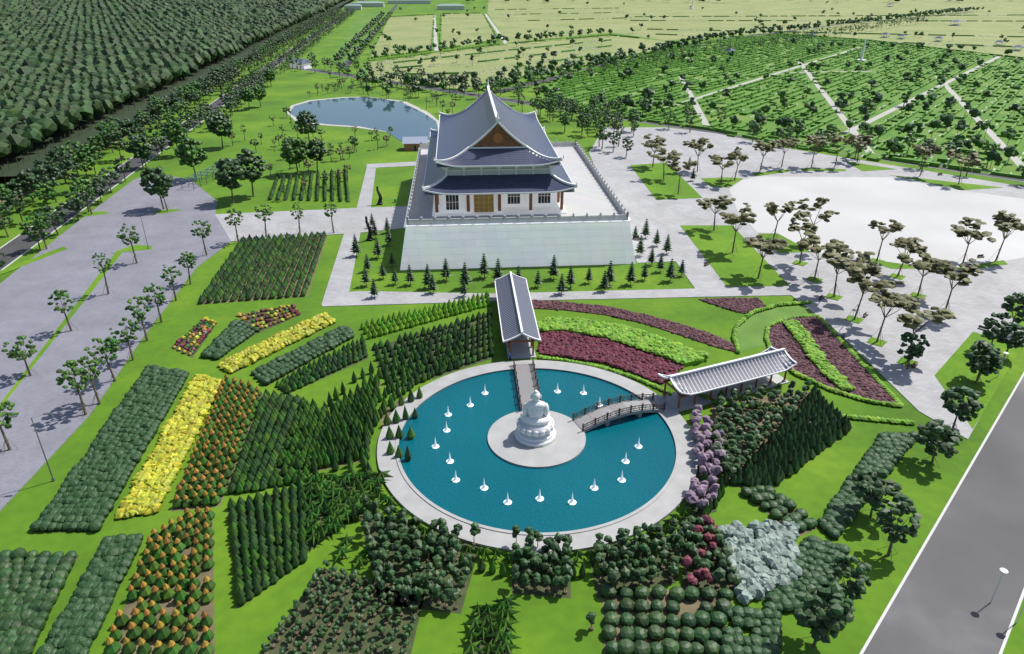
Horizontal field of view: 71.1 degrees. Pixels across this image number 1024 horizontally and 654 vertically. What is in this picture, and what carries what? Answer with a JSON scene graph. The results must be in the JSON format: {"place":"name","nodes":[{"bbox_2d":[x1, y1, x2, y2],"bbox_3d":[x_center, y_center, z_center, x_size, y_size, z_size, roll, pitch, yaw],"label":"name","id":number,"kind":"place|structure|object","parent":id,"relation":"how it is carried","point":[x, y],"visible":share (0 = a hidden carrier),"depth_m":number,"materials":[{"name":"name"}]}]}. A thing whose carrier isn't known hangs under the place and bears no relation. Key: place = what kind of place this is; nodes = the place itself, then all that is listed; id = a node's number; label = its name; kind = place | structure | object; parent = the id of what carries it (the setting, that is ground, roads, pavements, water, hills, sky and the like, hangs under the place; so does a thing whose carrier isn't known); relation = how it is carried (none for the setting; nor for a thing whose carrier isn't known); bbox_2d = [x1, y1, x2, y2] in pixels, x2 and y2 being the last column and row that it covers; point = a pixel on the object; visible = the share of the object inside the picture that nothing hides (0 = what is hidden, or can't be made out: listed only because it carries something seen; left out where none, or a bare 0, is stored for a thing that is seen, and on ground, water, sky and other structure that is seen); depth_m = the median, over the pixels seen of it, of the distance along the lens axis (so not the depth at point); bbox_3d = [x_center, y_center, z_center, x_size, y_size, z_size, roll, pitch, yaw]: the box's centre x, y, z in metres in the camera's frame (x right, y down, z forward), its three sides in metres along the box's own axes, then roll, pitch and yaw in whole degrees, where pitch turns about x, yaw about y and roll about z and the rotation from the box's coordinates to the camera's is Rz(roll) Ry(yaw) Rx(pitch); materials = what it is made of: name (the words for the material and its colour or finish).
{"place":"outdoors","nodes":[
{"label":"outdoors","id":0,"kind":"place"},
{"bbox_2d":[0,246,66,274],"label":"grass strip","id":1,"kind":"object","parent":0,"point":[21,264],"depth_m":183.25,"materials":[{"name":"green plant"}]},
{"bbox_2d":[0,245,151,404],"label":"grass strip","id":2,"kind":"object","parent":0,"point":[100,276],"depth_m":158.77,"materials":[{"name":"green plant"}]},
{"bbox_2d":[129,214,150,248],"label":"street lamp","id":3,"kind":"object","parent":2,"relation":"on","point":[143,228],"visible":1,"depth_m":188.69,"materials":[{"name":"silver metal"}]},
{"bbox_2d":[77,211,107,216],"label":"grass patch","id":4,"kind":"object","parent":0,"point":[90,214],"depth_m":218.43,"materials":[{"name":"green plant"}]},
{"bbox_2d":[0,175,230,510],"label":"parking paving","id":5,"kind":"structure","parent":0,"point":[26,291],"depth_m":161.21,"materials":[{"name":"grey concrete"}]},
{"bbox_2d":[153,209,179,213],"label":"grass patch","id":6,"kind":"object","parent":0,"point":[165,211],"depth_m":220.23,"materials":[{"name":"green plant"}]},
{"bbox_2d":[0,0,354,205],"bbox_3d":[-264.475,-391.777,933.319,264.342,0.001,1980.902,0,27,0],"label":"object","id":7,"kind":"structure","parent":0,"point":[124,135],"depth_m":310.16,"materials":[{"name":"plant"}]},
{"bbox_2d":[0,0,364,269],"bbox_3d":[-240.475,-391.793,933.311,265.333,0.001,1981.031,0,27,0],"label":"road","id":8,"kind":"structure","parent":0,"point":[15,248],"depth_m":221.60,"materials":[{"name":"grey asphalt"}]},
{"bbox_2d":[215,206,407,241],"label":"path","id":9,"kind":"structure","parent":0,"point":[348,220],"depth_m":210.79,"materials":[{"name":"grey concrete"}]},
{"bbox_2d":[322,233,359,306],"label":"path paving","id":10,"kind":"structure","parent":0,"point":[339,284],"depth_m":176.11,"materials":[{"name":"grey concrete"}]},
{"bbox_2d":[329,13,379,63],"bbox_3d":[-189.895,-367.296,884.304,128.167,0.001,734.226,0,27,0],"label":"field","id":11,"kind":"structure","parent":0,"point":[361,21],"depth_m":853.03,"materials":[{"name":"green plant"}]},
{"bbox_2d":[290,97,437,140],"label":"lake water","id":12,"kind":"structure","parent":0,"point":[401,119],"depth_m":364.58,"materials":[{"name":"blue liquid"}]},
{"bbox_2d":[356,168,375,208],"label":"path paving","id":13,"kind":"structure","parent":0,"point":[365,198],"depth_m":241.18,"materials":[{"name":"grey concrete"}]},
{"bbox_2d":[341,5,397,66],"bbox_3d":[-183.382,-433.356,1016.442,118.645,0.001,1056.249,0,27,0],"label":"road","id":14,"kind":"structure","parent":0,"point":[348,62],"depth_m":583.57,"materials":[{"name":"grey asphalt"}]},
{"bbox_2d":[367,161,415,167],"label":"path","id":15,"kind":"structure","parent":0,"point":[396,164],"depth_m":273.19,"materials":[{"name":"grey concrete"}]},
{"bbox_2d":[370,15,432,58],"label":"field","id":16,"kind":"structure","parent":0,"point":[409,31],"depth_m":826.91,"materials":[{"name":"plant"}]},
{"bbox_2d":[23,235,851,653],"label":"garden bed soil","id":17,"kind":"structure","parent":0,"point":[661,577],"depth_m":86.91,"materials":[{"name":"brown soil"}]},
{"bbox_2d":[0,168,917,653],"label":"garden trees","id":18,"kind":"object","parent":17,"relation":"on","point":[92,486],"visible":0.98,"depth_m":97.12,"materials":[{"name":"green plant"}]},
{"bbox_2d":[697,393,914,425],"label":"lawn hedge","id":19,"kind":"object","parent":17,"relation":"on","point":[873,418],"visible":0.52,"depth_m":118.40,"materials":[{"name":"green plant"}]},
{"bbox_2d":[441,13,495,46],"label":"field","id":20,"kind":"structure","parent":0,"point":[465,25],"depth_m":895.97,"materials":[{"name":"plant"}]},
{"bbox_2d":[432,192,566,216],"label":"temple wall","id":21,"kind":"structure","parent":0,"point":[494,204],"depth_m":183.83,"materials":[{"name":"white paint"}]},
{"bbox_2d":[424,91,574,194],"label":"temple roof","id":22,"kind":"structure","parent":21,"relation":"on","point":[465,129],"depth_m":182.58,"materials":[{"name":"grey tile"}]},
{"bbox_2d":[422,80,577,194],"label":"temple roof ridges","id":23,"kind":"object","parent":22,"relation":"on","point":[533,168],"visible":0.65,"depth_m":181.05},
{"bbox_2d":[0,0,1023,653],"bbox_3d":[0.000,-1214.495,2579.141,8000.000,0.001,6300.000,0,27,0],"label":"ground","id":24,"kind":"structure","parent":0,"point":[812,488],"depth_m":131.46,"materials":[{"name":"green plant"}]},
{"bbox_2d":[8,412,54,481],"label":"street lamp","id":25,"kind":"object","parent":24,"relation":"on","point":[52,478],"visible":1,"depth_m":101.42,"materials":[{"name":"silver metal"}]},
{"bbox_2d":[0,26,291,188],"bbox_3d":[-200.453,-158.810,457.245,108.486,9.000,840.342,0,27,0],"label":"trees","id":26,"kind":"object","parent":24,"relation":"on","point":[128,107],"visible":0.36,"depth_m":339.60,"materials":[{"name":"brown plant"}]},
{"bbox_2d":[0,37,307,247],"bbox_3d":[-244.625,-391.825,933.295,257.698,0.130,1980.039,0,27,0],"label":"road kerb","id":27,"kind":"structure","parent":24,"relation":"on","point":[113,170],"depth_m":265.79,"materials":[{"name":"grey concrete"}]},
{"bbox_2d":[0,21,336,270],"bbox_3d":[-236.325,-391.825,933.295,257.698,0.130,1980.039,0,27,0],"label":"road kerb","id":28,"kind":"structure","parent":24,"relation":"on","point":[93,201],"depth_m":221.39,"materials":[{"name":"grey"}]},
{"bbox_2d":[0,0,350,176],"bbox_3d":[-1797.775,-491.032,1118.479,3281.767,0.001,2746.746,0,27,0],"label":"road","id":29,"kind":"structure","parent":24,"relation":"on","point":[57,135],"depth_m":319.35,"materials":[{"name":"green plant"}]},
{"bbox_2d":[0,0,345,157],"bbox_3d":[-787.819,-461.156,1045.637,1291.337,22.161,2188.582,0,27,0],"label":"forest","id":30,"kind":"object","parent":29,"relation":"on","point":[66,65],"visible":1,"depth_m":526.22,"materials":[{"name":"green plant"}]},
{"bbox_2d":[179,165,224,189],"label":"pergola","id":31,"kind":"object","parent":24,"relation":"on","point":[202,175],"visible":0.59,"depth_m":248.00,"materials":[{"name":"green paint"}]},
{"bbox_2d":[289,58,311,68],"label":"white hut","id":32,"kind":"object","parent":24,"relation":"on","point":[306,63],"visible":0.79,"depth_m":534.18,"materials":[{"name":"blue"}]},
{"bbox_2d":[287,97,438,141],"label":"pond edge","id":33,"kind":"object","parent":24,"relation":"on","point":[404,102],"visible":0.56,"depth_m":372.21,"materials":[{"name":"stone"}]},
{"bbox_2d":[365,216,372,240],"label":"sculpture","id":34,"kind":"object","parent":24,"relation":"on","point":[369,237],"visible":1,"depth_m":196.02,"materials":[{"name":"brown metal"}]},
{"bbox_2d":[376,186,382,204],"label":"sculpture","id":35,"kind":"object","parent":24,"relation":"on","point":[379,202],"visible":1,"depth_m":226.31,"materials":[{"name":"brown metal"}]},
{"bbox_2d":[344,0,464,9],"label":"sheds building","id":36,"kind":"structure","parent":24,"relation":"on","point":[358,5],"depth_m":1394.85,"materials":[{"name":"grey"}]},
{"bbox_2d":[402,136,427,150],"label":"brick hut","id":37,"kind":"object","parent":24,"relation":"on","point":[411,143],"visible":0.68,"depth_m":293.77,"materials":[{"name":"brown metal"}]},
{"bbox_2d":[433,15,437,50],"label":"path","id":38,"kind":"structure","parent":24,"relation":"on","point":[435,39],"depth_m":789.90,"materials":[{"name":"grey concrete"}]},
{"bbox_2d":[485,14,507,43],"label":"path","id":39,"kind":"structure","parent":24,"relation":"on","point":[495,28],"depth_m":895.54,"materials":[{"name":"grey concrete"}]},
{"bbox_2d":[0,5,1023,653],"bbox_3d":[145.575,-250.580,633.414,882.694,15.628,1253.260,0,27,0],"label":"park trees","id":40,"kind":"object","parent":24,"relation":"on","point":[836,615],"visible":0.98,"depth_m":196.49,"materials":[{"name":"green plant"}]},
{"bbox_2d":[400,146,635,269],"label":"temple platform","id":41,"kind":"structure","parent":24,"relation":"on","point":[537,244],"depth_m":178.82,"materials":[{"name":"stone"}]},
{"bbox_2d":[406,140,628,224],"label":"balustrade","id":42,"kind":"object","parent":41,"relation":"on","point":[518,219],"visible":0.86,"depth_m":177.52,"materials":[{"name":"stone"}]},
{"bbox_2d":[504,334,539,358],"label":"covered walkway","id":43,"kind":"structure","parent":24,"relation":"on","point":[521,346],"depth_m":139.52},
{"bbox_2d":[495,274,539,339],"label":"roof","id":44,"kind":"structure","parent":43,"relation":"on","point":[510,325],"depth_m":147.49,"materials":[{"name":"grey tile"}]},
{"bbox_2d":[495,271,540,342],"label":"roof trim","id":45,"kind":"structure","parent":44,"relation":"on","point":[518,313],"depth_m":144.84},
{"bbox_2d":[538,354,671,395],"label":"rim border hedge","id":46,"kind":"object","parent":24,"relation":"on","point":[638,378],"visible":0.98,"depth_m":132.61,"materials":[{"name":"green plant"}]},
{"bbox_2d":[537,330,684,383],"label":"red shrubs","id":47,"kind":"object","parent":24,"relation":"on","point":[596,349],"visible":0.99,"depth_m":138.09,"materials":[{"name":"red plant"}]},
{"bbox_2d":[539,319,708,366],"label":"grass","id":48,"kind":"structure","parent":24,"relation":"on","point":[690,363],"depth_m":138.18,"materials":[{"name":"green plant"}]},
{"bbox_2d":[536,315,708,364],"bbox_3d":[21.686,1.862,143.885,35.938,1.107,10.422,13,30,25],"label":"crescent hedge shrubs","id":49,"kind":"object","parent":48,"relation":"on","point":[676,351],"visible":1,"depth_m":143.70,"materials":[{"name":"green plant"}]},
{"bbox_2d":[531,299,735,351],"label":"dark red shrubs","id":50,"kind":"object","parent":24,"relation":"on","point":[673,325],"visible":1,"depth_m":151.94,"materials":[{"name":"red plant"}]},
{"bbox_2d":[310,68,990,171],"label":"road kerb","id":51,"kind":"structure","parent":24,"relation":"on","point":[586,110],"depth_m":402.84,"materials":[{"name":"grey concrete"}]},
{"bbox_2d":[293,68,1021,181],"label":"road kerb","id":52,"kind":"structure","parent":24,"relation":"on","point":[737,137],"depth_m":311.05,"materials":[{"name":"grey concrete"}]},
{"bbox_2d":[359,0,1010,2],"bbox_3d":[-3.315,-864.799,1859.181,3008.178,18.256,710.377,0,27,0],"label":"belt trees","id":53,"kind":"object","parent":24,"relation":"on","point":[704,0],"visible":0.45,"depth_m":1563.96,"materials":[{"name":"green plant"}]},
{"bbox_2d":[661,367,793,411],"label":"covered walkway","id":54,"kind":"structure","parent":24,"relation":"on","point":[678,401],"depth_m":124.84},
{"bbox_2d":[663,348,794,393],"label":"roof","id":55,"kind":"structure","parent":54,"relation":"on","point":[711,378],"depth_m":123.76,"materials":[{"name":"grey tile"}]},
{"bbox_2d":[658,346,796,394],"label":"roof trim","id":56,"kind":"structure","parent":55,"relation":"on","point":[775,350],"depth_m":123.85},
{"bbox_2d":[698,298,764,313],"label":"flower bed","id":57,"kind":"object","parent":24,"relation":"on","point":[753,306],"visible":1,"depth_m":159.22,"materials":[{"name":"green plant"}]},
{"bbox_2d":[702,297,765,312],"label":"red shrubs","id":58,"kind":"object","parent":24,"relation":"on","point":[739,305],"visible":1,"depth_m":159.33,"materials":[{"name":"red plant"}]},
{"bbox_2d":[731,300,811,352],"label":"hedge","id":59,"kind":"object","parent":24,"relation":"on","point":[739,323],"visible":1,"depth_m":154.07,"materials":[{"name":"green plant"}]},
{"bbox_2d":[547,35,1023,174],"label":"grass","id":60,"kind":"structure","parent":24,"relation":"on","point":[1011,166],"depth_m":409.60,"materials":[{"name":"green plant"}]},
{"bbox_2d":[768,316,894,404],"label":"red leaf bed shrubs","id":61,"kind":"object","parent":24,"relation":"on","point":[828,352],"visible":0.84,"depth_m":136.96,"materials":[{"name":"red plant"}]},
{"bbox_2d":[782,319,855,390],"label":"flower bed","id":62,"kind":"object","parent":61,"relation":"on","point":[816,356],"visible":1,"depth_m":137.04,"materials":[{"name":"green plant"}]},
{"bbox_2d":[764,314,903,407],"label":"border hedge","id":63,"kind":"object","parent":61,"relation":"on","point":[897,403],"visible":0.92,"depth_m":130.81,"materials":[{"name":"green plant"}]},
{"bbox_2d":[859,372,1023,653],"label":"road kerb","id":64,"kind":"structure","parent":24,"relation":"on","point":[922,547],"depth_m":95.05,"materials":[{"name":"grey concrete"}]},
{"bbox_2d":[999,588,1023,653],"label":"road kerb","id":65,"kind":"structure","parent":24,"relation":"on","point":[1011,624],"depth_m":81.70,"materials":[{"name":"grey concrete"}]},
{"bbox_2d":[367,36,664,87],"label":"field","id":66,"kind":"structure","parent":0,"point":[624,43],"depth_m":610.27,"materials":[{"name":"plant"}]},
{"bbox_2d":[399,370,675,531],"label":"pond water","id":67,"kind":"structure","parent":0,"point":[647,469],"depth_m":107.99,"materials":[{"name":"teal liquid"}]},
{"bbox_2d":[432,384,641,504],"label":"fountains","id":68,"kind":"object","parent":67,"relation":"on","point":[507,501],"visible":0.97,"depth_m":107.98,"materials":[{"name":"white liquid"}]},
{"bbox_2d":[377,360,697,553],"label":"pond surround","id":69,"kind":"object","parent":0,"point":[567,444],"depth_m":109.02,"materials":[{"name":"stone"}]},
{"bbox_2d":[513,363,539,410],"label":"bridge deck","id":70,"kind":"structure","parent":69,"relation":"on","point":[527,382],"depth_m":128.74,"materials":[{"name":"stone"}]},
{"bbox_2d":[513,357,541,410],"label":"bridge railing","id":71,"kind":"object","parent":70,"relation":"on","point":[535,371],"visible":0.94,"depth_m":128.27,"materials":[{"name":"grey wood"}]},
{"bbox_2d":[515,390,555,447],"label":"buddha statue","id":72,"kind":"object","parent":69,"relation":"on","point":[535,424],"visible":1,"depth_m":111.42,"materials":[{"name":"stone"}]},
{"bbox_2d":[573,399,663,431],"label":"bridge deck","id":73,"kind":"structure","parent":69,"relation":"on","point":[579,421],"depth_m":118.18,"materials":[{"name":"grey stone"}]},
{"bbox_2d":[572,393,665,430],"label":"bridge railing","id":74,"kind":"object","parent":73,"relation":"on","point":[609,400],"visible":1,"depth_m":118.28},
{"bbox_2d":[323,286,790,306],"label":"path paving","id":75,"kind":"structure","parent":0,"point":[359,298],"depth_m":163.73,"materials":[{"name":"grey concrete"}]},
{"bbox_2d":[301,68,1023,181],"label":"road","id":76,"kind":"structure","parent":0,"point":[528,103],"depth_m":348.38,"materials":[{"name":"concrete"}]},
{"bbox_2d":[630,163,701,199],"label":"plaza lawn","id":77,"kind":"structure","parent":0,"point":[658,186],"depth_m":250.09,"materials":[{"name":"green plant"}]},
{"bbox_2d":[363,8,1023,178],"bbox_3d":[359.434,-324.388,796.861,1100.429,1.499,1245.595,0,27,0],"label":"cemetery hedges","id":78,"kind":"object","parent":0,"point":[603,79],"visible":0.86,"depth_m":476.90,"materials":[{"name":"green plant"}]},
{"bbox_2d":[363,8,1023,172],"bbox_3d":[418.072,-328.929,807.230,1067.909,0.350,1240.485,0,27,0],"label":"trees","id":79,"kind":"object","parent":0,"point":[693,67],"depth_m":602.45,"materials":[{"name":"green plant"}]},
{"bbox_2d":[679,76,708,124],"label":"cemetery path","id":80,"kind":"structure","parent":0,"point":[704,121],"depth_m":380.32,"materials":[{"name":"grey concrete"}]},
{"bbox_2d":[475,12,967,96],"bbox_3d":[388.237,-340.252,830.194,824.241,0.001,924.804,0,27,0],"label":"branch road","id":81,"kind":"structure","parent":0,"point":[530,83],"depth_m":539.52,"materials":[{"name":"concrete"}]},
{"bbox_2d":[701,177,742,187],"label":"plaza lawn","id":82,"kind":"structure","parent":0,"point":[727,181],"depth_m":251.27,"materials":[{"name":"green plant"}]},
{"bbox_2d":[680,225,789,286],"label":"plaza lawn","id":83,"kind":"structure","parent":0,"point":[741,268],"depth_m":185.15,"materials":[{"name":"green plant"}]},
{"bbox_2d":[487,0,1023,56],"bbox_3d":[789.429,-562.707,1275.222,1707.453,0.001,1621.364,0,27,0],"label":"field","id":84,"kind":"structure","parent":0,"point":[992,31],"depth_m":1075.68,"materials":[{"name":"plant"}]},
{"bbox_2d":[333,1,1023,168],"bbox_3d":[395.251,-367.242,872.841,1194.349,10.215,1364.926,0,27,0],"label":"trees","id":85,"kind":"object","parent":84,"relation":"on","point":[894,145],"visible":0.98,"depth_m":468.52,"materials":[{"name":"green plant"}]},
{"bbox_2d":[663,48,854,107],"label":"cemetery path","id":86,"kind":"structure","parent":0,"point":[702,96],"depth_m":481.15,"materials":[{"name":"grey concrete"}]},
{"bbox_2d":[752,169,788,175],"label":"plaza lawn","id":87,"kind":"structure","parent":0,"point":[768,172],"depth_m":262.37,"materials":[{"name":"green plant"}]},
{"bbox_2d":[737,306,813,350],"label":"lawn","id":88,"kind":"structure","parent":0,"point":[750,332],"depth_m":151.05,"materials":[{"name":"green plant"}]},
{"bbox_2d":[758,233,809,252],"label":"plaza lawn","id":89,"kind":"structure","parent":0,"point":[792,247],"depth_m":193.88,"materials":[{"name":"green plant"}]},
{"bbox_2d":[589,127,1023,439],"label":"paving","id":90,"kind":"structure","parent":0,"point":[972,305],"depth_m":179.08,"materials":[{"name":"grey concrete"}]},
{"bbox_2d":[706,228,953,366],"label":"grass patches","id":91,"kind":"object","parent":90,"relation":"on","point":[872,340],"visible":0.89,"depth_m":164.00,"materials":[{"name":"green plant"}]},
{"bbox_2d":[835,333,844,338],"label":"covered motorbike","id":92,"kind":"object","parent":90,"relation":"on","point":[842,335],"visible":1,"depth_m":144.35,"materials":[{"name":"grey"}]},
{"bbox_2d":[776,71,867,72],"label":"cemetery path","id":93,"kind":"structure","parent":0,"point":[832,71],"depth_m":520.79,"materials":[{"name":"grey concrete"}]},
{"bbox_2d":[801,168,845,170],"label":"plaza lawn","id":94,"kind":"structure","parent":0,"point":[810,169],"depth_m":266.29,"materials":[{"name":"green plant"}]},
{"bbox_2d":[798,61,873,152],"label":"cemetery path","id":95,"kind":"structure","parent":0,"point":[843,118],"depth_m":388.58,"materials":[{"name":"grey concrete"}]},
{"bbox_2d":[689,0,1023,60],"bbox_3d":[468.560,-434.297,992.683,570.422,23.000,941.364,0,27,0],"label":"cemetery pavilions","id":96,"kind":"object","parent":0,"point":[903,35],"visible":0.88,"depth_m":730.84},
{"bbox_2d":[846,161,892,170],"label":"plaza lawn","id":97,"kind":"structure","parent":0,"point":[863,167],"depth_m":268.96,"materials":[{"name":"green plant"}]},
{"bbox_2d":[729,176,1023,266],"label":"plaza pavement","id":98,"kind":"structure","parent":0,"point":[928,214],"depth_m":219.39,"materials":[{"name":"concrete"}]},
{"bbox_2d":[879,261,914,268],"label":"plaza lawn","id":99,"kind":"structure","parent":0,"point":[891,265],"depth_m":180.16,"materials":[{"name":"green plant"}]},
{"bbox_2d":[842,55,1003,133],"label":"cemetery path","id":100,"kind":"structure","parent":0,"point":[901,104],"depth_m":397.30,"materials":[{"name":"grey concrete"}]},
{"bbox_2d":[863,376,1023,653],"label":"road","id":101,"kind":"structure","parent":0,"point":[941,604],"depth_m":89.34,"materials":[{"name":"grey asphalt"}]},
{"bbox_2d":[990,568,1007,602],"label":"post lamp","id":102,"kind":"object","parent":101,"relation":"on","point":[1003,570],"visible":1,"depth_m":82.48,"materials":[{"name":"white"}]},
{"bbox_2d":[892,175,1003,189],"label":"plaza lawn","id":103,"kind":"structure","parent":0,"point":[965,186],"depth_m":247.78,"materials":[{"name":"green plant"}]},
{"bbox_2d":[935,332,1020,427],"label":"plaza lawn","id":104,"kind":"structure","parent":0,"point":[954,371],"depth_m":131.77,"materials":[{"name":"green plant"}]},
{"bbox_2d":[935,76,1023,165],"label":"cemetery path","id":105,"kind":"structure","parent":0,"point":[1016,160],"depth_m":324.90,"materials":[{"name":"grey concrete"}]},
{"bbox_2d":[956,260,1006,268],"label":"plaza lawn","id":106,"kind":"structure","parent":0,"point":[991,264],"depth_m":180.77,"materials":[{"name":"green plant"}]},
{"bbox_2d":[1008,303,1023,326],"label":"plaza lawn","id":107,"kind":"structure","parent":0,"point":[1022,322],"depth_m":155.08,"materials":[{"name":"green plant"}]}
]}

